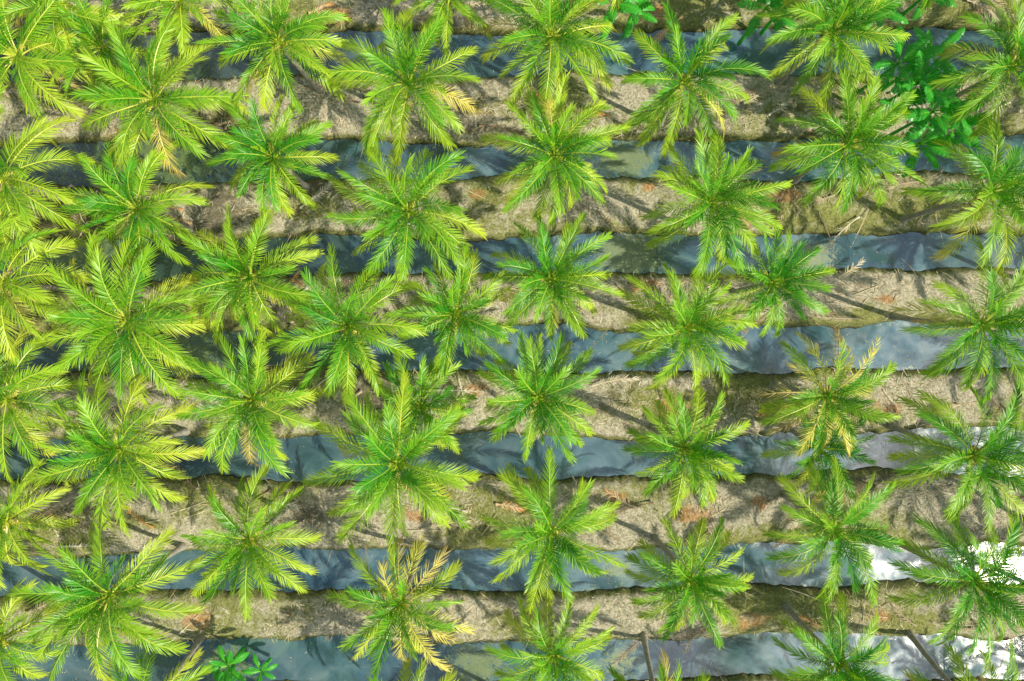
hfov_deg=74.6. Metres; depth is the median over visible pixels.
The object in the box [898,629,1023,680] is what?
coconut palm
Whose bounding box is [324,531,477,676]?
coconut palm
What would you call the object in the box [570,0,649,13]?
coconut palm
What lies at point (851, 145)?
coconut palm
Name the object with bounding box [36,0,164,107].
coconut palm
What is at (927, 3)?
coconut palm
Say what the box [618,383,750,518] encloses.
coconut palm
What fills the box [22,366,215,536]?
coconut palm
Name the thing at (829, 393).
coconut palm
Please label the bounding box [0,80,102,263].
coconut palm
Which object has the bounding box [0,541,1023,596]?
canal water
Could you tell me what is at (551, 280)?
coconut palm
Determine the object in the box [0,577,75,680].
coconut palm
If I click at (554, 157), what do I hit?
coconut palm
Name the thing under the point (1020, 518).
coconut palm
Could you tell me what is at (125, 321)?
coconut palm
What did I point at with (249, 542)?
coconut palm
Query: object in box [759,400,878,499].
coconut palm
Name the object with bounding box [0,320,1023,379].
canal water
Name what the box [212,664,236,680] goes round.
banana plant
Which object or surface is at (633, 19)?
banana plant
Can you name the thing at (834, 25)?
coconut palm
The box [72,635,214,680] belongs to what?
coconut palm
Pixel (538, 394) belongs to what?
coconut palm
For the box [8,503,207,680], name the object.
coconut palm
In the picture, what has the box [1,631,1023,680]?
canal water
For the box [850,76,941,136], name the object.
banana plant
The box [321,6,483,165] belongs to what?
coconut palm
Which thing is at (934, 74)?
banana plant
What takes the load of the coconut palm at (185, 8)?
on the ground
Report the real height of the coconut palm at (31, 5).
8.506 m
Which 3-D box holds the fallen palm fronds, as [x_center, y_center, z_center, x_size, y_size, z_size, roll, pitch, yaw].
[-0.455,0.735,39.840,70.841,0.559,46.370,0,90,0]
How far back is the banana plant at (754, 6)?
35.56 m
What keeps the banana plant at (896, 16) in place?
on the ground
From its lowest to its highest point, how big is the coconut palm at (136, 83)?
9.938 m
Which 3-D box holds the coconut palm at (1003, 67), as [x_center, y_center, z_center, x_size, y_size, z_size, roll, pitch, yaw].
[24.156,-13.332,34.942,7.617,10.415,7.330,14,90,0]
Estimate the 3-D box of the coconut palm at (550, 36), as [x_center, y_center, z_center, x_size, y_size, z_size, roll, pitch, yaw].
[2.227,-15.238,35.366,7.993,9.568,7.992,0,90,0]
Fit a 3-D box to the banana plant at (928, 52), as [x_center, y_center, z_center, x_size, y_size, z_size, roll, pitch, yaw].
[19.895,-13.996,36.419,3.076,7.563,3.540,42,90,0]
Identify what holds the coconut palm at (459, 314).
on the ground
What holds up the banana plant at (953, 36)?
on the ground
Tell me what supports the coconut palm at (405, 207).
on the ground
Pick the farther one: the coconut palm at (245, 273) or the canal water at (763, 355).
the canal water at (763, 355)
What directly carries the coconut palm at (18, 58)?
on the ground
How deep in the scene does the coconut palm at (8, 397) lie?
33.11 m
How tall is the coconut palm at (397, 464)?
10.174 m
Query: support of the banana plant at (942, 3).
on the ground
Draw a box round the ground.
[0,0,1023,680]
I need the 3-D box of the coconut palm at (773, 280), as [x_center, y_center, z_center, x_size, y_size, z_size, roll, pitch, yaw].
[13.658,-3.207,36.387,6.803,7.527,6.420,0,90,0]
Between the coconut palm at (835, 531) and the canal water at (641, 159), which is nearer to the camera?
the coconut palm at (835, 531)
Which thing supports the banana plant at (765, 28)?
on the ground
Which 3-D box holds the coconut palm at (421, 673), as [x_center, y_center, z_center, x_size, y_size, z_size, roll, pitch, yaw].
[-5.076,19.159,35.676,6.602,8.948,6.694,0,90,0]
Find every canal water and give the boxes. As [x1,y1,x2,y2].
[0,27,1023,81]
[0,134,1023,186]
[0,231,1023,283]
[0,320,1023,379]
[0,426,1023,482]
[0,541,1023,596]
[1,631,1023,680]
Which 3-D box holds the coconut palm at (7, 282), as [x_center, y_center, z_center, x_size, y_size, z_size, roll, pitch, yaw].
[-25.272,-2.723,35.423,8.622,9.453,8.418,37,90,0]
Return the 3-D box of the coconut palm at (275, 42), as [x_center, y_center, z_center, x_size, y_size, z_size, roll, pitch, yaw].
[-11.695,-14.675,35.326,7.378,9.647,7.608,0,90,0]
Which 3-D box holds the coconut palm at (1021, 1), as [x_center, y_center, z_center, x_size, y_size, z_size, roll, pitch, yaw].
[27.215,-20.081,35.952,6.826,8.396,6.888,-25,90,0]
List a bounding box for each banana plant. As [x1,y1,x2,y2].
[201,645,248,680]
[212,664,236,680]
[241,653,277,680]
[594,0,642,40]
[614,0,656,39]
[736,0,796,45]
[757,0,816,35]
[845,24,945,102]
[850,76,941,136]
[852,0,908,36]
[869,43,959,118]
[869,106,961,177]
[871,67,983,147]
[881,26,970,91]
[901,0,955,20]
[916,93,991,155]
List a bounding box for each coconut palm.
[0,0,119,148]
[0,0,140,86]
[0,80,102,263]
[0,188,98,366]
[0,317,95,484]
[0,459,84,592]
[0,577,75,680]
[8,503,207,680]
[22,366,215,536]
[30,227,220,408]
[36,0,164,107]
[54,139,215,276]
[66,13,250,186]
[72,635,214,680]
[120,0,244,65]
[173,204,331,345]
[174,327,329,478]
[178,462,324,622]
[192,0,353,115]
[206,94,341,218]
[261,243,428,406]
[299,372,481,563]
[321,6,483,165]
[324,146,486,283]
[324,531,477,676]
[361,349,477,458]
[366,633,457,680]
[382,243,519,381]
[391,0,492,55]
[476,328,601,465]
[476,444,627,614]
[478,70,629,230]
[479,0,633,116]
[481,210,626,343]
[484,592,614,680]
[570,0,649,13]
[608,632,710,680]
[616,259,760,399]
[618,1,771,159]
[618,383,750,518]
[623,514,754,649]
[637,123,792,278]
[705,218,836,340]
[752,324,901,458]
[755,0,911,112]
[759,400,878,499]
[759,456,907,608]
[766,63,927,218]
[767,589,900,680]
[872,0,935,13]
[878,381,1023,532]
[882,504,1023,677]
[884,234,1023,405]
[898,110,1023,275]
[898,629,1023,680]
[925,0,1023,142]
[968,0,1023,13]
[1015,513,1023,546]
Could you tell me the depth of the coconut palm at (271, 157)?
33.30 m
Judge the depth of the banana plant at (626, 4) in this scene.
35.66 m
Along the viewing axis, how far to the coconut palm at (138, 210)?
33.08 m
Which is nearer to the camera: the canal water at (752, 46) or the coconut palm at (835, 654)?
the coconut palm at (835, 654)
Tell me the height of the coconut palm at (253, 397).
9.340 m
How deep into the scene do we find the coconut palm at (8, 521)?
33.71 m
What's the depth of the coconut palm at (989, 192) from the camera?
32.07 m
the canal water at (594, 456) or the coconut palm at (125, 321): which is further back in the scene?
the canal water at (594, 456)
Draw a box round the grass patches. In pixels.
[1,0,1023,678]
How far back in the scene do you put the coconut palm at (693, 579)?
32.99 m
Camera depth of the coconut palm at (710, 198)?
32.25 m
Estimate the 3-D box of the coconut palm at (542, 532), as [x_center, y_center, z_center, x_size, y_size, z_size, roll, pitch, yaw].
[1.935,9.393,35.479,7.550,9.342,8.448,0,90,0]
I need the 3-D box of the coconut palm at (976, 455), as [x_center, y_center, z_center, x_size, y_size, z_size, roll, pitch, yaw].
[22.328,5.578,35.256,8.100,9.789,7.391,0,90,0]
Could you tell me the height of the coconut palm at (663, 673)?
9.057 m
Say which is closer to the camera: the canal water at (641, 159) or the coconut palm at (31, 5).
the coconut palm at (31, 5)
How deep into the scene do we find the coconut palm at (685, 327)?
32.57 m
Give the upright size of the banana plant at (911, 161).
6.806 m
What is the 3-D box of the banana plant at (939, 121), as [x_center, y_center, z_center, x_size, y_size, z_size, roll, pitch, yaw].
[21.442,-11.919,36.179,3.803,8.043,3.888,0,90,0]
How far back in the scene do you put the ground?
39.95 m
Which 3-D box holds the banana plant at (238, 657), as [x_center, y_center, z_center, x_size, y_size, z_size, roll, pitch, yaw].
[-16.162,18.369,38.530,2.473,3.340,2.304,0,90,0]
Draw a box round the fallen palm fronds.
[0,0,1022,680]
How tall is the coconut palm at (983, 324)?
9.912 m
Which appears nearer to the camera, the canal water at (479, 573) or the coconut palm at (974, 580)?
the coconut palm at (974, 580)
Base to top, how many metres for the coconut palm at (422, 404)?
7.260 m
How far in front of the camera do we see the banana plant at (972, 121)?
34.58 m
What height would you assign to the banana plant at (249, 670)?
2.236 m
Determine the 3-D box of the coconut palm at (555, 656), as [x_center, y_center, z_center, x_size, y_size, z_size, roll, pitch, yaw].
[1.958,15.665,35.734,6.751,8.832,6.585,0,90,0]
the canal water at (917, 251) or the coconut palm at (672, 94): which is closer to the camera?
the coconut palm at (672, 94)
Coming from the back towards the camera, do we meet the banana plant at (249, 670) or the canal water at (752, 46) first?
the canal water at (752, 46)
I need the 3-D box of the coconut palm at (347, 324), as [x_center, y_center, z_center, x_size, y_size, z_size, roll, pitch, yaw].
[-7.996,-0.694,35.502,8.184,9.295,8.241,0,90,0]

